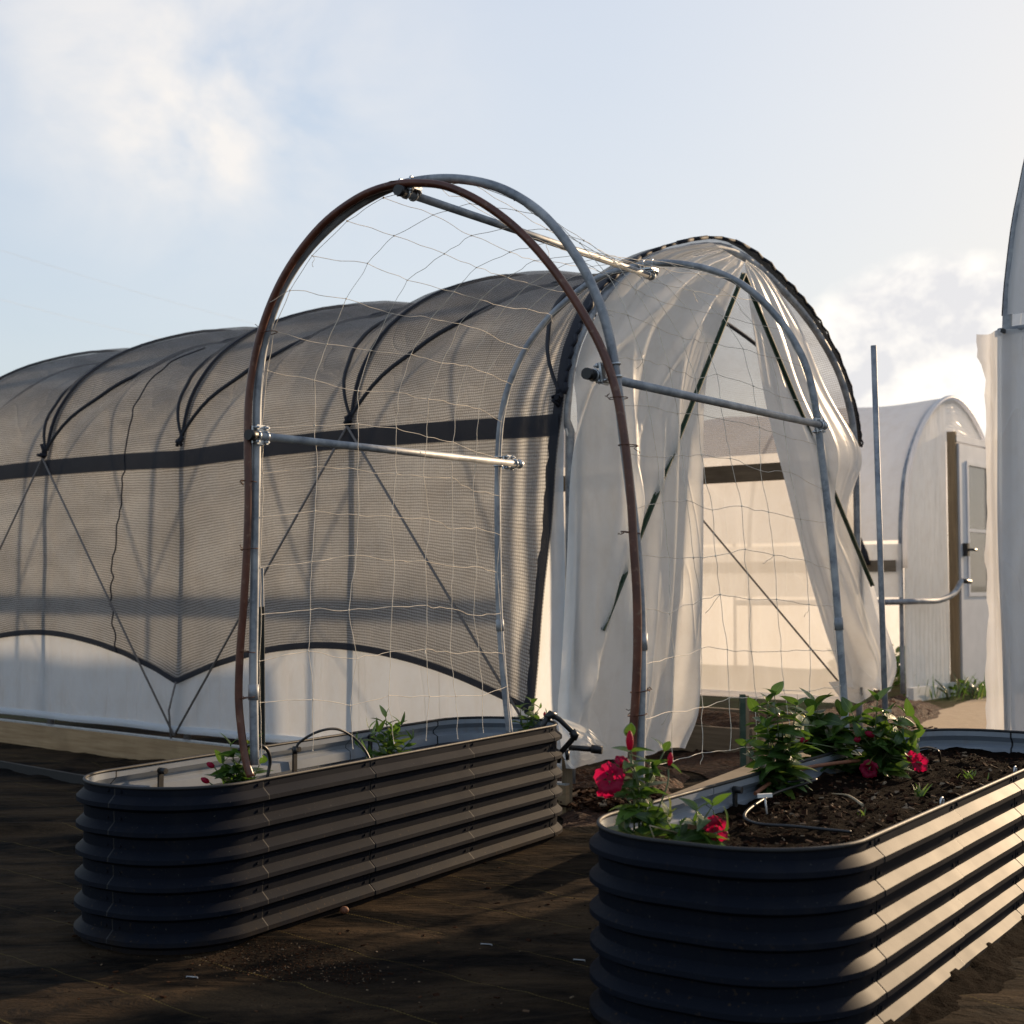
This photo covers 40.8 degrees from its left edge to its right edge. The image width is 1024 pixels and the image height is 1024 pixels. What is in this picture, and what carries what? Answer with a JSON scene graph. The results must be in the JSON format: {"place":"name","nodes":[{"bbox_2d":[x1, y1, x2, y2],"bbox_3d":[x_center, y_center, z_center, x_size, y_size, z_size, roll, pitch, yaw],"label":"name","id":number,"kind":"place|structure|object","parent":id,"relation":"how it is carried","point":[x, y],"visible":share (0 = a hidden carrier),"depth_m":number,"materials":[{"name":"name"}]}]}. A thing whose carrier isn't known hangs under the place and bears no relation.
{"place":"outdoors","nodes":[
{"label":"outdoors","id":0,"kind":"place"},
{"bbox_2d":[1,250,249,322],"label":"overhead wire","id":1,"kind":"object","parent":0,"point":[118,286],"visible":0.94,"depth_m":71.08,"materials":[{"name":"grey metal"}]},
{"bbox_2d":[0,672,1023,1023],"bbox_3d":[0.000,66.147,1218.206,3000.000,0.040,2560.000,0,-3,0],"label":"ground","id":2,"kind":"structure","parent":0,"point":[40,834],"depth_m":3.75,"materials":[{"name":"soil"}]},
{"bbox_2d":[0,760,84,784],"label":"lawn edging","id":3,"kind":"object","parent":2,"relation":"on","point":[68,777],"visible":0.44,"depth_m":7.17,"materials":[{"name":"black rubber"}]},
{"bbox_2d":[73,716,562,954],"bbox_3d":[-0.529,1.030,4.761,0.576,0.451,2.304,-2,-4,30],"label":"corrugated planter","id":4,"kind":"object","parent":2,"relation":"on","point":[179,856],"visible":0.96,"depth_m":4.15,"materials":[{"name":"grey metal"}]},
{"bbox_2d":[258,568,264,750],"bbox_3d":[-0.769,0.452,4.205,0.032,0.560,0.020,0,-3,0],"label":"post","id":5,"kind":"object","parent":4,"relation":"on","point":[261,650],"visible":0.57,"depth_m":4.21,"materials":[{"name":"grey metal"}]},
{"bbox_2d":[244,174,849,782],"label":"hoop arch","id":6,"kind":"structure","parent":4,"relation":"on","point":[258,434],"depth_m":4.04,"materials":[{"name":"metal"}]},
{"bbox_2d":[237,744,271,776],"bbox_3d":[-0.760,0.730,4.043,0.102,0.104,0.054,0,-3,0],"label":"drip line","id":7,"kind":"object","parent":6,"relation":"attached to","point":[269,759],"visible":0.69,"depth_m":4.06,"materials":[{"name":"black plastic"}]},
{"bbox_2d":[235,179,651,780],"bbox_3d":[-0.221,-0.089,3.784,1.245,1.686,0.053,-1,-3,22],"label":"brown tube","id":8,"kind":"object","parent":6,"relation":"attached to","point":[585,319],"visible":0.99,"depth_m":3.79,"materials":[{"name":"plastic"}]},
{"bbox_2d":[259,187,840,767],"bbox_3d":[0.215,-0.073,4.440,1.258,1.766,1.756,-2,-3,29],"label":"trellis net","id":9,"kind":"object","parent":6,"relation":"hanging from","point":[693,557],"visible":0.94,"depth_m":4.38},
{"bbox_2d":[540,710,578,762],"bbox_3d":[0.183,0.905,5.537,0.168,0.216,0.081,1,-3,-14],"label":"pipe elbow","id":10,"kind":"object","parent":4,"relation":"on","point":[549,715],"visible":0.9,"depth_m":5.52,"materials":[{"name":"black plastic"}]},
{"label":"planter soil","id":11,"kind":"object","parent":4,"relation":"in","visible":0},
{"bbox_2d":[201,733,273,784],"bbox_3d":[-0.822,0.781,4.096,0.193,0.241,0.167,-1,-3,13],"label":"flowering plant","id":12,"kind":"object","parent":11,"relation":"on","point":[233,773],"visible":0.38,"depth_m":4.09,"materials":[{"name":"green plant"}]},
{"bbox_2d":[296,727,369,757],"bbox_3d":[-0.573,0.755,4.434,0.258,0.123,0.042,2,-4,-30],"label":"drip line","id":13,"kind":"object","parent":11,"relation":"on","point":[337,729],"visible":0.95,"depth_m":4.44,"materials":[{"name":"black plastic"}]},
{"bbox_2d":[293,746,297,753],"bbox_3d":[-0.692,0.759,4.386,0.015,0.024,0.015,1,-3,-22],"label":"drip valve","id":14,"kind":"object","parent":13,"relation":"attached to","point":[295,750],"visible":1,"depth_m":4.38,"materials":[{"name":"black plastic"}]},
{"bbox_2d":[355,705,415,758],"bbox_3d":[-0.446,0.811,4.871,0.220,0.254,0.172,0,-3,0],"label":"flowering plant","id":15,"kind":"object","parent":11,"relation":"on","point":[389,746],"visible":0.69,"depth_m":4.87,"materials":[{"name":"green plant"}]},
{"bbox_2d":[512,696,546,730],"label":"flowering plant","id":16,"kind":"object","parent":11,"relation":"on","point":[532,717],"visible":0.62,"depth_m":5.66,"materials":[{"name":"green plant"}]},
{"bbox_2d":[340,906,348,913],"bbox_3d":[-0.511,1.214,4.196,0.028,0.023,0.024,0,-3,0],"label":"pebble","id":17,"kind":"object","parent":2,"relation":"on","point":[344,909],"visible":1,"depth_m":4.19,"materials":[{"name":"stone"}]},
{"bbox_2d":[0,242,896,815],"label":"polytunnel","id":18,"kind":"structure","parent":2,"relation":"on","point":[584,666],"depth_m":7.18,"materials":[{"name":"plastic"}]},
{"bbox_2d":[0,235,863,712],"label":"shade cloth","id":19,"kind":"object","parent":18,"relation":"on","point":[84,465],"visible":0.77,"depth_m":7.34,"materials":[{"name":"grey fabric"}]},
{"bbox_2d":[42,380,77,448],"bbox_3d":[-2.511,-0.726,10.297,0.201,0.939,3.339,-1,-3,18],"label":"lacing rope","id":20,"kind":"object","parent":19,"relation":"attached to","point":[47,417],"visible":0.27,"depth_m":8.86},
{"bbox_2d":[45,337,235,450],"bbox_3d":[-1.457,-0.773,9.437,3.340,0.940,0.203,2,-4,-30],"label":"lacing rope","id":21,"kind":"object","parent":19,"relation":"on","point":[85,406],"visible":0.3,"depth_m":8.69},
{"bbox_2d":[168,682,176,738],"bbox_3d":[-1.907,1.114,7.725,0.054,0.322,0.017,-1,-3,19],"label":"hem cord","id":22,"kind":"object","parent":19,"relation":"hanging from","point":[170,703],"visible":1,"depth_m":7.72,"materials":[{"name":"grey fabric"}]},
{"bbox_2d":[176,353,213,434],"bbox_3d":[-1.450,-0.772,9.432,0.201,0.939,3.339,-1,-3,18],"label":"lacing rope","id":23,"kind":"object","parent":19,"relation":"attached to","point":[183,391],"visible":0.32,"depth_m":8.05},
{"bbox_2d":[342,317,390,412],"bbox_3d":[-0.388,-0.819,8.568,0.201,0.939,3.339,-1,-3,18],"label":"lacing rope","id":24,"kind":"object","parent":19,"relation":"on","point":[364,335],"visible":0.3,"depth_m":7.30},
{"bbox_2d":[181,308,575,434],"bbox_3d":[-0.395,-0.819,8.572,3.340,0.940,0.203,2,-4,-30],"label":"lacing rope","id":25,"kind":"object","parent":19,"relation":"on","point":[220,389],"visible":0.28,"depth_m":7.82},
{"bbox_2d":[545,273,598,402],"bbox_3d":[0.643,-0.864,7.728,0.201,0.939,3.339,-1,-3,18],"label":"lacing rope","id":26,"kind":"object","parent":19,"relation":"attached to","point":[558,301],"visible":0.27,"depth_m":6.33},
{"bbox_2d":[349,274,849,427],"bbox_3d":[0.647,-0.867,7.696,3.294,0.942,0.203,2,-4,-30],"label":"lacing rope","id":27,"kind":"object","parent":19,"relation":"attached to","point":[407,355],"visible":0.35,"depth_m":6.99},
{"bbox_2d":[563,745,602,759],"bbox_3d":[0.304,1.028,5.891,0.169,0.067,0.036,-1,-3,12],"label":"valve pipe","id":28,"kind":"object","parent":18,"relation":"attached to","point":[596,749],"visible":0.89,"depth_m":5.88,"materials":[{"name":"black plastic"}]},
{"bbox_2d":[38,722,935,1023],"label":"wood chips","id":29,"kind":"object","parent":2,"relation":"on","point":[596,802],"visible":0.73,"depth_m":3.74,"materials":[{"name":"brown wood"}]},
{"bbox_2d":[557,763,689,826],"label":"mulch","id":30,"kind":"object","parent":2,"relation":"on","point":[584,778],"visible":0.23,"depth_m":6.65,"materials":[{"name":"brown wood"}]},
{"bbox_2d":[562,756,572,810],"bbox_3d":[0.240,1.180,5.995,0.045,0.283,0.035,0,-3,0],"label":"wooden peg","id":31,"kind":"object","parent":30,"relation":"on","point":[567,775],"visible":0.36,"depth_m":5.98,"materials":[{"name":"brown wood"}]},
{"bbox_2d":[660,708,800,752],"bbox_3d":[-0.358,1.405,9.759,4.970,0.236,0.650,-2,-4,39],"label":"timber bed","id":32,"kind":"object","parent":2,"relation":"on","point":[721,731],"visible":0.06,"depth_m":8.13,"materials":[{"name":"brown wood"}]},
{"bbox_2d":[739,694,745,767],"bbox_3d":[1.099,1.111,6.550,0.026,0.482,0.026,0,-3,0],"label":"short stake","id":33,"kind":"object","parent":2,"relation":"on","point":[742,711],"visible":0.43,"depth_m":6.54,"materials":[{"name":"green paint"}]},
{"bbox_2d":[746,696,749,764],"bbox_3d":[1.120,1.114,6.550,0.018,0.476,0.018,0,-3,0],"label":"short stake","id":34,"kind":"object","parent":2,"relation":"on","point":[747,734],"visible":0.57,"depth_m":6.54,"materials":[{"name":"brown wood"}]},
{"bbox_2d":[564,395,988,700],"bbox_3d":[2.386,0.371,14.161,4.802,2.772,2.442,-2,-4,39],"label":"greenhouse","id":35,"kind":"object","parent":2,"relation":"on","point":[933,484],"visible":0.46,"depth_m":12.47,"materials":[{"name":"plastic"}]},
{"bbox_2d":[861,538,869,564],"bbox_3d":[2.987,0.083,12.149,0.369,0.784,0.061,-3,-4,41],"label":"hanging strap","id":36,"kind":"object","parent":35,"relation":"hanging from","point":[864,552],"visible":0.34,"depth_m":12.03,"materials":[{"name":"black plastic"}]},
{"bbox_2d":[957,443,988,687],"bbox_3d":[4.448,0.510,12.992,0.140,2.250,0.965,-2,-4,39],"label":"door","id":37,"kind":"structure","parent":35,"relation":"in","point":[971,460],"depth_m":12.88,"materials":[{"name":"white paint"}]},
{"bbox_2d":[589,728,1023,1023],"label":"corrugated planter","id":38,"kind":"object","parent":2,"relation":"on","point":[898,921],"visible":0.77,"depth_m":3.00,"materials":[{"name":"grey metal"}]},
{"bbox_2d":[655,747,1023,847],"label":"planter soil","id":39,"kind":"structure","parent":38,"relation":"in","point":[735,832],"depth_m":3.99,"materials":[{"name":"brown soil"}]},
{"bbox_2d":[593,723,680,839],"bbox_3d":[0.295,0.659,3.221,0.189,0.330,0.198,-1,-3,22],"label":"flowering plant","id":40,"kind":"object","parent":39,"relation":"on","point":[637,811],"visible":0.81,"depth_m":3.21,"materials":[{"name":"green plant"}]},
{"bbox_2d":[648,793,730,845],"bbox_3d":[0.417,0.734,3.170,0.185,0.174,0.177,-1,-3,22],"label":"flowering plant","id":41,"kind":"object","parent":39,"relation":"on","point":[714,831],"visible":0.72,"depth_m":3.16,"materials":[{"name":"green plant"}]},
{"bbox_2d":[757,793,771,813],"bbox_3d":[0.700,0.807,3.806,0.049,0.055,0.011,1,-3,-18],"label":"drip stake","id":42,"kind":"object","parent":39,"relation":"on","point":[764,795],"visible":1,"depth_m":3.80,"materials":[{"name":"white plastic"}]},
{"bbox_2d":[735,681,824,798],"bbox_3d":[0.792,0.686,4.116,0.264,0.354,0.210,0,-3,0],"label":"flowering plant","id":43,"kind":"object","parent":39,"relation":"on","point":[784,753],"visible":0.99,"depth_m":4.10,"materials":[{"name":"green plant"}]},
{"bbox_2d":[743,778,850,833],"bbox_3d":[0.749,0.797,3.776,0.259,0.049,0.660,0,-3,5],"label":"drip line","id":44,"kind":"object","parent":39,"relation":"on","point":[788,825],"visible":0.95,"depth_m":3.51,"materials":[{"name":"black plastic"}]},
{"bbox_2d":[753,759,860,795],"bbox_3d":[0.923,0.814,4.285,0.045,0.043,0.762,-2,-4,38],"label":"drip line","id":45,"kind":"object","parent":39,"relation":"on","point":[761,788],"visible":0.7,"depth_m":4.36,"materials":[{"name":"plastic"}]},
{"bbox_2d":[789,688,861,773],"bbox_3d":[1.074,0.742,4.633,0.278,0.295,0.276,-1,-3,22],"label":"flowering plant","id":46,"kind":"object","parent":39,"relation":"on","point":[819,730],"visible":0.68,"depth_m":4.60,"materials":[{"name":"green plant"}]},
{"bbox_2d":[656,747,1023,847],"bbox_3d":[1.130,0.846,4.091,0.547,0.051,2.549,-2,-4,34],"label":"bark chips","id":47,"kind":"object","parent":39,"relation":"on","point":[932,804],"visible":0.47,"depth_m":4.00,"materials":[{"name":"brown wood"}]},
{"bbox_2d":[832,793,863,806],"bbox_3d":[0.944,0.803,3.871,0.010,0.016,0.212,0,-3,-9],"label":"dry stick","id":48,"kind":"object","parent":39,"relation":"on","point":[857,801],"visible":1,"depth_m":3.83,"materials":[{"name":"grey wood"}]},
{"bbox_2d":[800,686,928,778],"bbox_3d":[1.153,0.735,4.558,0.424,0.316,0.234,0,-3,0],"label":"flowering plant","id":49,"kind":"object","parent":39,"relation":"on","point":[886,747],"visible":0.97,"depth_m":4.53,"materials":[{"name":"green plant"}]},
{"bbox_2d":[913,783,931,796],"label":"seedling","id":50,"kind":"object","parent":39,"relation":"on","point":[920,792],"visible":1,"depth_m":4.02,"materials":[{"name":"green plant"}]},
{"bbox_2d":[920,746,941,762],"bbox_3d":[1.438,0.825,4.714,0.060,0.063,0.293,0,-3,0],"label":"drip line","id":51,"kind":"object","parent":39,"relation":"on","point":[933,748],"visible":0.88,"depth_m":4.64,"materials":[{"name":"black plastic"}]},
{"bbox_2d":[958,769,988,778],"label":"seedling","id":52,"kind":"object","parent":39,"relation":"on","point":[966,775],"visible":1,"depth_m":4.41,"materials":[{"name":"green plant"}]},
{"bbox_2d":[673,694,941,778],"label":"mulch","id":53,"kind":"object","parent":2,"relation":"on","point":[715,764],"visible":0.16,"depth_m":7.98,"materials":[{"name":"brown wood"}]},
{"bbox_2d":[871,345,888,722],"bbox_3d":[1.594,0.295,5.943,0.060,2.045,0.025,0,-3,0],"label":"steel pole","id":54,"kind":"object","parent":2,"relation":"on","point":[883,655],"visible":0.66,"depth_m":5.95,"materials":[{"name":"grey metal"}]},
{"bbox_2d":[892,644,905,685],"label":"crop plant","id":55,"kind":"object","parent":2,"relation":"on","point":[897,650],"visible":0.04,"depth_m":13.96,"materials":[{"name":"green plant"}]},
{"bbox_2d":[898,673,985,700],"bbox_3d":[3.847,1.529,12.196,0.908,0.260,0.731,0,-3,0],"label":"grass tuft","id":56,"kind":"object","parent":2,"relation":"on","point":[945,691],"visible":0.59,"depth_m":12.12,"materials":[{"name":"green plant"}]},
{"bbox_2d":[883,915,1023,1023],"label":"soil heap","id":57,"kind":"object","parent":2,"relation":"on","point":[987,971],"visible":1,"depth_m":3.43,"materials":[{"name":"brown soil"}]},
{"bbox_2d":[948,676,985,695],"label":"weed clump","id":58,"kind":"object","parent":2,"relation":"on","point":[963,689],"visible":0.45,"depth_m":12.43,"materials":[{"name":"green plant"}]},
{"bbox_2d":[976,161,1023,730],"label":"film tunnel","id":59,"kind":"structure","parent":2,"relation":"on","point":[1000,354],"depth_m":6.28,"materials":[{"name":"plastic"}]},
{"bbox_2d":[0,0,1023,436],"label":"sky","id":60,"kind":"structure","parent":0,"point":[183,152],"materials":[{"name":"blue"}]},
{"bbox_2d":[910,697,986,730],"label":"path","id":61,"kind":"structure","parent":0,"point":[970,714],"depth_m":10.32,"materials":[{"name":"beige concrete"}]},
{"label":"edging board","id":62,"kind":"object","parent":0,"visible":0},
{"bbox_2d":[659,753,810,798],"bbox_3d":[1.076,1.171,6.165,0.130,0.035,2.874,-2,-3,27],"label":"wooden plank","id":63,"kind":"object","parent":62,"relation":"on","point":[739,772],"visible":0.14,"depth_m":5.91,"materials":[{"name":"brown wood"}]}
]}

